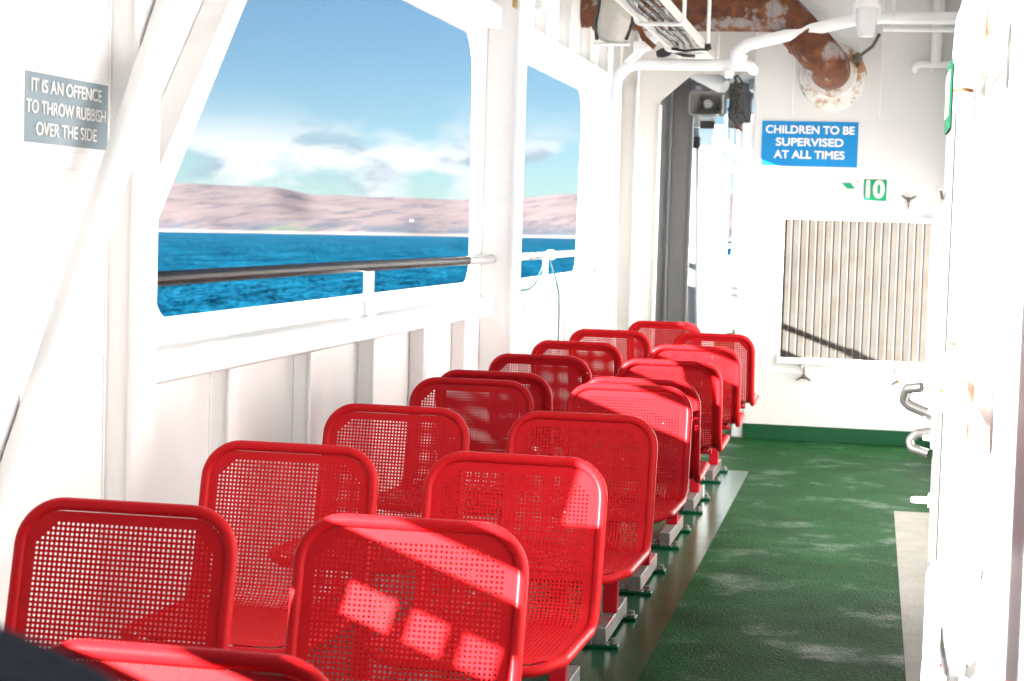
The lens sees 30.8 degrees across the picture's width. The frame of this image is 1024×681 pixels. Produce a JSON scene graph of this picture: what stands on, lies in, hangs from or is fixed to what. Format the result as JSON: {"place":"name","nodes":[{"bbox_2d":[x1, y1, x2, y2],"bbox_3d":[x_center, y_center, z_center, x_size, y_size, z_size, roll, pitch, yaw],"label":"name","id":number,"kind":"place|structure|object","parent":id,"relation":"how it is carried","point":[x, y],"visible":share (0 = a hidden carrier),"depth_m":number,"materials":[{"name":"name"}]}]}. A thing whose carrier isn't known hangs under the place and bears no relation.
{"place":"outdoors","nodes":[
{"label":"outdoors","id":0,"kind":"place"},
{"bbox_2d":[157,232,731,316],"bbox_3d":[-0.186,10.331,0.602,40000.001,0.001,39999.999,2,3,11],"label":"sea","id":1,"kind":"structure","parent":0,"point":[188,250],"depth_m":630.05,"materials":[{"name":"liquid"}]},
{"bbox_2d":[158,183,733,240],"bbox_3d":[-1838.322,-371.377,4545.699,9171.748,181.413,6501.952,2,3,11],"label":"hills","id":2,"kind":"structure","parent":0,"point":[188,207],"depth_m":5544.90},
{"bbox_2d":[173,0,753,199],"label":"sky","id":3,"kind":"structure","parent":0,"point":[363,98],"materials":[{"name":"blue"}]},
{"bbox_2d":[323,329,931,680],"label":"deck","id":4,"kind":"structure","parent":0,"point":[795,577],"depth_m":7.36,"materials":[{"name":"green paint"}]},
{"bbox_2d":[0,0,612,680],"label":"side wall","id":5,"kind":"structure","parent":4,"relation":"on","point":[154,404],"depth_m":5.17,"materials":[{"name":"white metal"}]},
{"bbox_2d":[24,64,108,154],"bbox_3d":[-1.043,-0.534,4.340,0.008,0.184,0.503,2,4,11],"label":"warning sign","id":6,"kind":"object","parent":5,"relation":"attached to","point":[65,111],"visible":0.99,"depth_m":4.34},
{"bbox_2d":[0,0,185,574],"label":"brace tube","id":7,"kind":"object","parent":5,"relation":"attached to","point":[23,447],"visible":1,"depth_m":4.17,"materials":[{"name":"white paint"}]},
{"bbox_2d":[157,255,495,316],"bbox_3d":[-0.530,-0.192,6.837,0.046,0.207,4.479,2,4,11],"label":"handrail","id":8,"kind":"object","parent":5,"relation":"on","point":[368,268],"visible":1,"depth_m":6.20,"materials":[{"name":"grey metal"}]},
{"bbox_2d":[512,0,517,8],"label":"hook","id":9,"kind":"object","parent":5,"relation":"attached to","point":[514,4],"visible":1,"depth_m":8.69,"materials":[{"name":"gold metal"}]},
{"bbox_2d":[535,0,554,12],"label":"overhead bracket","id":10,"kind":"object","parent":5,"relation":"attached to","point":[543,6],"visible":1,"depth_m":9.29,"materials":[{"name":"white metal"}]},
{"bbox_2d":[521,248,605,288],"bbox_3d":[0.294,-0.434,11.005,0.137,0.216,3.630,2,4,11],"label":"handrail","id":11,"kind":"object","parent":5,"relation":"on","point":[545,256],"visible":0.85,"depth_m":10.71,"materials":[{"name":"white metal"}]},
{"bbox_2d":[520,258,559,352],"bbox_3d":[0.137,-0.184,10.236,0.035,0.596,1.236,3,4,13],"label":"rope","id":12,"kind":"object","parent":11,"relation":"hanging from","point":[534,284],"visible":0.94,"depth_m":10.67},
{"bbox_2d":[593,0,634,45],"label":"floodlight","id":13,"kind":"object","parent":5,"relation":"attached to","point":[614,22],"visible":0.94,"depth_m":10.62,"materials":[{"name":"beige paint"}]},
{"bbox_2d":[228,470,748,680],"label":"smooth deck paint","id":14,"kind":"object","parent":4,"relation":"on","point":[638,639],"visible":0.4,"depth_m":6.75,"materials":[{"name":"grey paint"}]},
{"bbox_2d":[4,497,237,680],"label":"seat","id":15,"kind":"object","parent":14,"relation":"on","point":[39,521],"visible":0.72,"depth_m":3.48,"materials":[{"name":"metal"}]},
{"bbox_2d":[51,639,328,680],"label":"seat","id":16,"kind":"object","parent":14,"relation":"on","point":[298,669],"visible":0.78,"depth_m":2.33,"materials":[{"name":"red metal"}]},
{"bbox_2d":[119,440,378,672],"bbox_3d":[-0.596,0.663,4.237,0.445,0.802,0.588,2,4,11],"label":"seat","id":17,"kind":"object","parent":14,"relation":"on","point":[255,626],"visible":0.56,"depth_m":4.45,"materials":[{"name":"metal"}]},
{"bbox_2d":[269,403,469,680],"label":"seat","id":18,"kind":"object","parent":14,"relation":"on","point":[454,424],"visible":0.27,"depth_m":5.45,"materials":[{"name":"metal"}]},
{"bbox_2d":[282,513,528,680],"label":"seat","id":19,"kind":"object","parent":14,"relation":"on","point":[319,538],"visible":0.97,"depth_m":3.39,"materials":[{"name":"metal"}]},
{"bbox_2d":[377,377,533,617],"bbox_3d":[-0.204,0.549,6.246,0.445,0.802,0.588,2,4,11],"label":"seat","id":20,"kind":"object","parent":14,"relation":"on","point":[517,391],"visible":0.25,"depth_m":6.47,"materials":[{"name":"metal"}]},
{"bbox_2d":[365,451,607,680],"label":"seat","id":21,"kind":"object","parent":14,"relation":"on","point":[552,648],"visible":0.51,"depth_m":4.35,"materials":[{"name":"metal"}]},
{"bbox_2d":[435,369,561,581],"bbox_3d":[-0.026,0.497,7.164,0.445,0.802,0.588,2,4,11],"label":"seat","id":22,"kind":"object","parent":14,"relation":"on","point":[539,385],"visible":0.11,"depth_m":6.87,"materials":[{"name":"metal"}]},
{"bbox_2d":[488,353,592,538],"bbox_3d":[0.158,0.443,8.105,0.445,0.802,0.588,2,4,11],"label":"seat","id":23,"kind":"object","parent":14,"relation":"on","point":[578,365],"visible":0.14,"depth_m":7.82,"materials":[{"name":"metal"}]},
{"bbox_2d":[472,411,657,680],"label":"seat","id":24,"kind":"object","parent":14,"relation":"on","point":[619,564],"visible":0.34,"depth_m":5.37,"materials":[{"name":"metal"}]},
{"bbox_2d":[531,340,622,449],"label":"seat","id":25,"kind":"object","parent":14,"relation":"on","point":[599,349],"visible":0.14,"depth_m":8.80,"materials":[{"name":"metal"}]},
{"bbox_2d":[568,329,650,447],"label":"seat","id":26,"kind":"object","parent":14,"relation":"on","point":[642,339],"visible":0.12,"depth_m":9.87,"materials":[{"name":"metal"}]},
{"bbox_2d":[541,383,692,648],"bbox_3d":[0.344,0.568,6.202,0.445,0.802,0.588,2,4,11],"label":"seat","id":27,"kind":"object","parent":14,"relation":"on","point":[614,613],"visible":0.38,"depth_m":6.39,"materials":[{"name":"metal"}]},
{"bbox_2d":[579,377,709,594],"bbox_3d":[0.506,0.521,7.031,0.445,0.802,0.588,2,4,11],"label":"seat","id":28,"kind":"object","parent":14,"relation":"on","point":[648,567],"visible":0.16,"depth_m":6.77,"materials":[{"name":"metal"}]},
{"bbox_2d":[627,321,701,430],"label":"seat","id":29,"kind":"object","parent":14,"relation":"on","point":[663,325],"visible":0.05,"depth_m":10.93,"materials":[{"name":"metal"}]},
{"bbox_2d":[617,359,729,549],"bbox_3d":[0.698,0.465,8.021,0.445,0.802,0.588,2,4,11],"label":"seat","id":30,"kind":"object","parent":14,"relation":"on","point":[673,527],"visible":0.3,"depth_m":7.75,"materials":[{"name":"metal"}]},
{"bbox_2d":[646,344,744,513],"bbox_3d":[0.894,0.408,9.021,0.445,0.802,0.588,2,4,11],"label":"seat","id":31,"kind":"object","parent":14,"relation":"on","point":[732,414],"visible":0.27,"depth_m":8.75,"materials":[{"name":"metal"}]},
{"bbox_2d":[671,332,758,482],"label":"seat","id":32,"kind":"object","parent":14,"relation":"on","point":[750,396],"visible":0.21,"depth_m":9.84,"materials":[{"name":"metal"}]},
{"bbox_2d":[606,91,740,345],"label":"passage wall","id":33,"kind":"structure","parent":4,"relation":"on","point":[725,300],"depth_m":22.16,"materials":[{"name":"white metal"}]},
{"bbox_2d":[654,78,694,374],"bbox_3d":[1.086,-0.746,14.011,0.495,2.500,0.140,2,4,11],"label":"web frame","id":34,"kind":"object","parent":4,"relation":"on","point":[675,192],"visible":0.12,"depth_m":13.98,"materials":[{"name":"grey paint"}]},
{"bbox_2d":[598,31,755,413],"bbox_3d":[1.155,-0.916,12.836,1.070,2.990,0.122,2,4,11],"label":"passage bulkhead","id":35,"kind":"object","parent":4,"relation":"on","point":[644,93],"visible":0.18,"depth_m":12.91,"materials":[{"name":"white paint"}]},
{"bbox_2d":[605,58,758,376],"bbox_3d":[1.062,-0.579,11.854,0.915,2.396,0.336,2,4,11],"label":"pipe","id":36,"kind":"object","parent":4,"relation":"on","point":[623,70],"visible":0.88,"depth_m":11.73,"materials":[{"name":"white metal"}]},
{"bbox_2d":[687,85,701,344],"bbox_3d":[1.454,-0.795,14.978,0.167,2.501,0.118,2,4,11],"label":"downpipe","id":37,"kind":"object","parent":4,"relation":"on","point":[692,311],"visible":0.35,"depth_m":14.94,"materials":[{"name":"white metal"}]},
{"bbox_2d":[707,115,752,345],"bbox_3d":[2.065,-0.856,17.031,0.570,2.401,0.215,-1,4,-36],"label":"stair frame","id":38,"kind":"object","parent":4,"relation":"on","point":[724,143],"visible":0.42,"depth_m":16.91,"materials":[{"name":"white paint"}]},
{"bbox_2d":[731,0,960,447],"bbox_3d":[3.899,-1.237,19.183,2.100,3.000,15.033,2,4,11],"label":"end bulkhead","id":39,"kind":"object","parent":4,"relation":"on","point":[896,110],"visible":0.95,"depth_m":11.94,"materials":[{"name":"white paint"}]},
{"bbox_2d":[580,0,866,110],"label":"exhaust duct","id":40,"kind":"object","parent":39,"relation":"attached to","point":[833,75],"visible":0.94,"depth_m":11.50,"materials":[{"name":"brown metal"}]},
{"bbox_2d":[852,33,880,62],"bbox_3d":[2.234,-1.851,11.743,0.211,0.195,0.058,1,4,-10],"label":"support wire","id":41,"kind":"object","parent":40,"relation":"attached to","point":[856,57],"visible":0.94,"depth_m":11.74,"materials":[{"name":"grey metal"}]},
{"bbox_2d":[728,83,751,129],"bbox_3d":[1.682,-1.726,13.691,0.155,0.330,0.230,2,4,11],"label":"equipment box","id":42,"kind":"object","parent":39,"relation":"attached to","point":[746,104],"visible":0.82,"depth_m":13.60,"materials":[{"name":"grey paint"}]},
{"bbox_2d":[727,75,747,131],"bbox_3d":[1.650,-1.736,13.523,0.177,0.441,0.115,2,4,11],"label":"cable bundle","id":43,"kind":"object","parent":42,"relation":"hanging from","point":[734,88],"visible":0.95,"depth_m":13.53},
{"bbox_2d":[761,121,858,167],"bbox_3d":[1.910,-1.261,11.928,0.610,0.287,0.008,2,4,11],"label":"warning sign","id":44,"kind":"object","parent":39,"relation":"attached to","point":[809,144],"visible":1,"depth_m":11.93,"materials":[{"name":"blue plastic"}]},
{"bbox_2d":[752,192,940,384],"bbox_3d":[2.137,-0.332,11.896,1.172,1.218,0.080,2,4,11],"label":"ventilation grille","id":45,"kind":"object","parent":39,"relation":"attached to","point":[856,291],"visible":0.94,"depth_m":11.86,"materials":[{"name":"beige metal"}]},
{"bbox_2d":[840,179,860,193],"bbox_3d":[2.169,-0.987,11.895,0.128,0.090,0.004,2,4,11],"label":"arrow sign","id":46,"kind":"object","parent":39,"relation":"attached to","point":[850,185],"visible":1,"depth_m":11.89,"materials":[{"name":"plastic"}]},
{"bbox_2d":[863,179,886,200],"bbox_3d":[2.319,-0.960,11.866,0.144,0.135,0.008,2,4,11],"label":"station number sign","id":47,"kind":"object","parent":39,"relation":"attached to","point":[875,190],"visible":1,"depth_m":11.86,"materials":[{"name":"green plastic"}]},
{"bbox_2d":[912,0,950,72],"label":"pipe","id":48,"kind":"object","parent":39,"relation":"attached to","point":[935,61],"visible":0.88,"depth_m":11.66,"materials":[{"name":"white metal"}]},
{"bbox_2d":[894,511,928,680],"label":"pale deck strip","id":49,"kind":"object","parent":4,"relation":"on","point":[911,530],"visible":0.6,"depth_m":7.28,"materials":[{"name":"beige paint"}]},
{"bbox_2d":[1022,0,1023,26],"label":"deckhouse wall","id":50,"kind":"structure","parent":4,"relation":"on","point":[1023,12],"depth_m":2.26,"materials":[{"name":"white metal"}]},
{"bbox_2d":[921,547,987,680],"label":"conduit","id":51,"kind":"object","parent":50,"relation":"attached to","point":[939,569],"visible":0.99,"depth_m":3.04,"materials":[{"name":"white metal"}]},
{"bbox_2d":[899,0,1023,680],"bbox_3d":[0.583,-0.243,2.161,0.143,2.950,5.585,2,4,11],"label":"steel door","id":52,"kind":"structure","parent":50,"relation":"attached to","point":[973,434],"depth_m":3.27,"materials":[{"name":"white paint"}]},
{"bbox_2d":[944,58,952,134],"bbox_3d":[1.100,-0.612,4.684,0.006,0.170,0.310,2,4,11],"label":"door sign","id":53,"kind":"object","parent":52,"relation":"attached to","point":[949,80],"visible":1,"depth_m":4.61,"materials":[{"name":"green plastic"}]},
{"bbox_3d":[-0.308,0.870,0.732,0.310,0.845,0.320,2,4,11],"label":"locker","id":54,"kind":"object","parent":4,"relation":"on","visible":0},
{"bbox_2d":[0,625,115,680],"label":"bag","id":55,"kind":"object","parent":54,"relation":"on","point":[24,658],"visible":1,"depth_m":0.70,"materials":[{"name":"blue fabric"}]},
{"bbox_3d":[1.946,-0.557,7.405,0.025,3.000,8.920,2,4,11],"label":"recess wall","id":56,"kind":"object","parent":4,"relation":"on","visible":0},
{"bbox_2d":[725,0,958,77],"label":"pipe","id":57,"kind":"object","parent":56,"relation":"attached to","point":[739,51],"visible":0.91,"depth_m":11.36,"materials":[{"name":"white metal"}]},
{"bbox_2d":[853,0,881,37],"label":"bulkhead lamp","id":58,"kind":"object","parent":57,"relation":"hanging from","point":[866,16],"visible":1,"depth_m":11.16,"materials":[{"name":"white paint"}]},
{"bbox_2d":[883,26,954,31],"bbox_3d":[2.763,-1.909,11.414,0.950,0.032,0.032,2,4,11],"label":"pipe","id":59,"kind":"object","parent":56,"relation":"attached to","point":[917,29],"visible":0.52,"depth_m":11.45,"materials":[{"name":"white metal"}]},
{"bbox_2d":[695,74,754,98],"bbox_3d":[1.456,-1.986,14.297,1.090,0.160,2.400,2,4,11],"label":"passage deckhead","id":60,"kind":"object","parent":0,"point":[746,78],"depth_m":14.69,"materials":[{"name":"grey paint"}]},
{"bbox_2d":[688,90,726,128],"bbox_3d":[1.444,-1.688,13.628,0.280,0.275,0.270,2,4,11],"label":"loudspeaker","id":61,"kind":"object","parent":60,"relation":"attached to","point":[713,103],"visible":0.95,"depth_m":13.54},
{"bbox_2d":[689,74,729,92],"bbox_3d":[1.369,-1.857,13.088,0.351,0.227,0.159,4,4,36],"label":"ceiling fitting","id":62,"kind":"object","parent":60,"relation":"attached to","point":[717,82],"visible":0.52,"depth_m":13.01,"materials":[{"name":"white metal"}]},
{"bbox_2d":[749,80,754,92],"bbox_3d":[1.940,-1.988,14.560,0.140,0.079,0.300,2,4,11],"label":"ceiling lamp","id":63,"kind":"object","parent":60,"relation":"attached to","point":[751,85],"visible":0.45,"depth_m":14.42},
{"bbox_3d":[0.721,-1.965,4.901,3.200,0.049,16.100,2,4,11],"label":"deckhead","id":64,"kind":"object","parent":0,"visible":0},
{"bbox_2d":[615,0,719,58],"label":"cable tray","id":65,"kind":"object","parent":64,"relation":"hanging from","point":[683,22],"visible":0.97,"depth_m":10.42,"materials":[{"name":"beige paint"}]},
{"bbox_2d":[624,30,661,65],"bbox_3d":[0.818,-1.808,11.473,0.247,0.230,0.030,2,4,11],"label":"brace bar","id":66,"kind":"object","parent":65,"relation":"attached to","point":[634,56],"visible":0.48,"depth_m":11.47,"materials":[{"name":"white paint"}]},
{"bbox_2d":[634,23,656,49],"bbox_3d":[0.768,-1.808,10.855,0.163,0.218,0.080,2,4,11],"label":"rusty bracket","id":67,"kind":"object","parent":65,"relation":"attached to","point":[646,39],"visible":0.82,"depth_m":10.82,"materials":[{"name":"brown metal"}]},
{"bbox_2d":[633,41,650,50],"bbox_3d":[0.758,-1.722,10.867,0.100,0.050,0.060,2,4,11],"label":"junction box","id":68,"kind":"object","parent":67,"relation":"attached to","point":[640,46],"visible":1,"depth_m":10.84,"materials":[{"name":"white paint"}]},
{"bbox_2d":[626,0,682,52],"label":"power cable","id":69,"kind":"object","parent":65,"relation":"in","point":[635,9],"visible":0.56,"depth_m":9.99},
{"bbox_2d":[634,0,692,52],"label":"power cable","id":70,"kind":"object","parent":65,"relation":"in","point":[657,17],"visible":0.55,"depth_m":9.91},
{"bbox_2d":[643,0,700,52],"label":"power cable","id":71,"kind":"object","parent":65,"relation":"in","point":[664,14],"visible":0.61,"depth_m":9.90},
{"bbox_2d":[656,48,694,57],"bbox_3d":[1.031,-1.806,11.669,0.256,0.067,0.080,1,4,-8],"label":"cable gland","id":72,"kind":"object","parent":65,"relation":"attached to","point":[661,52],"visible":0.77,"depth_m":11.65,"materials":[{"name":"black rubber"}]},
{"bbox_2d":[654,0,698,45],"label":"power cable","id":73,"kind":"object","parent":65,"relation":"in","point":[671,15],"visible":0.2,"depth_m":9.65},
{"bbox_2d":[671,43,711,51],"bbox_3d":[1.089,-1.788,11.282,0.259,0.084,0.054,1,4,-11],"label":"loose cable","id":74,"kind":"object","parent":65,"relation":"attached to","point":[708,47],"visible":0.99,"depth_m":11.27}
]}

